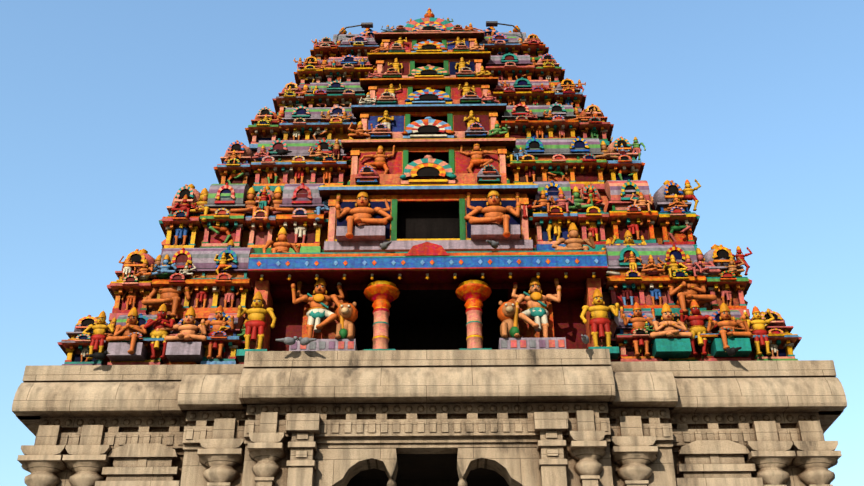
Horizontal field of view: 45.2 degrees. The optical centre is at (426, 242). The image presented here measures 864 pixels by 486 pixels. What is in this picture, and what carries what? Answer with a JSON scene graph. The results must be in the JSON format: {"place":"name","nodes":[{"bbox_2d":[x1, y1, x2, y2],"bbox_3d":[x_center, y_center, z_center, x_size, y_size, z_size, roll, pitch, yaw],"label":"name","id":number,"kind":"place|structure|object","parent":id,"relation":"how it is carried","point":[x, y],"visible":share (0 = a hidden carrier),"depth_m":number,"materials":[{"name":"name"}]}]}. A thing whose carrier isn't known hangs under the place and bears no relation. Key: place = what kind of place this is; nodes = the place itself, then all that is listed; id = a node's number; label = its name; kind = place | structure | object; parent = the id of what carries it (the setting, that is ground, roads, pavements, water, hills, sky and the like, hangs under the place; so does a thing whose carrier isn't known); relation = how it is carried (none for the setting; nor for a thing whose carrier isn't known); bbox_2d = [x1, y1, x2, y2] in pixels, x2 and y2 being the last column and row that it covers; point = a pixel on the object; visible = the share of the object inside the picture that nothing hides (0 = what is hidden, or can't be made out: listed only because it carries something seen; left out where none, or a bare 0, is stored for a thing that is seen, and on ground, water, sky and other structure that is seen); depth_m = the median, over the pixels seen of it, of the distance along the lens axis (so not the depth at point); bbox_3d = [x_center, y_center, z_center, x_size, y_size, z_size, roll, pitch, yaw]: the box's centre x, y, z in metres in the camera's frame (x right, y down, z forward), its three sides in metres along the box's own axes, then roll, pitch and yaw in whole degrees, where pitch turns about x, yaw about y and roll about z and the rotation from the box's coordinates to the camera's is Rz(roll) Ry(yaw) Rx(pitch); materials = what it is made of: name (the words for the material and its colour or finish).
{"place":"outdoors","nodes":[
{"label":"outdoors","id":0,"kind":"place"},
{"bbox_2d":[12,349,846,485],"bbox_3d":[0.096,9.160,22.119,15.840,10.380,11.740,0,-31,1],"label":"stone base","id":1,"kind":"object","parent":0,"point":[551,417],"visible":1,"depth_m":19.35,"materials":[{"name":"stone"}]},
{"bbox_2d":[57,8,801,364],"bbox_3d":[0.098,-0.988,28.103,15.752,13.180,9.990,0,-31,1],"label":"gopuram tiers","id":2,"kind":"object","parent":1,"relation":"on","point":[439,272],"visible":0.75,"depth_m":23.90,"materials":[{"name":"paint"}]},
{"bbox_2d":[80,18,778,361],"bbox_3d":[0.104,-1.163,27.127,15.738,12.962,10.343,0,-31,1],"label":"statues","id":3,"kind":"object","parent":2,"relation":"on","point":[345,315],"visible":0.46,"depth_m":22.42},
{"bbox_2d":[336,21,523,42],"bbox_3d":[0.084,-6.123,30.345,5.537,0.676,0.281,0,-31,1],"label":"floodlights","id":4,"kind":"object","parent":2,"relation":"attached to","point":[488,24],"visible":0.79,"depth_m":30.40,"materials":[{"name":"metal"}]},
{"bbox_2d":[0,0,863,485],"label":"sky","id":5,"kind":"structure","parent":0,"point":[108,108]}
]}

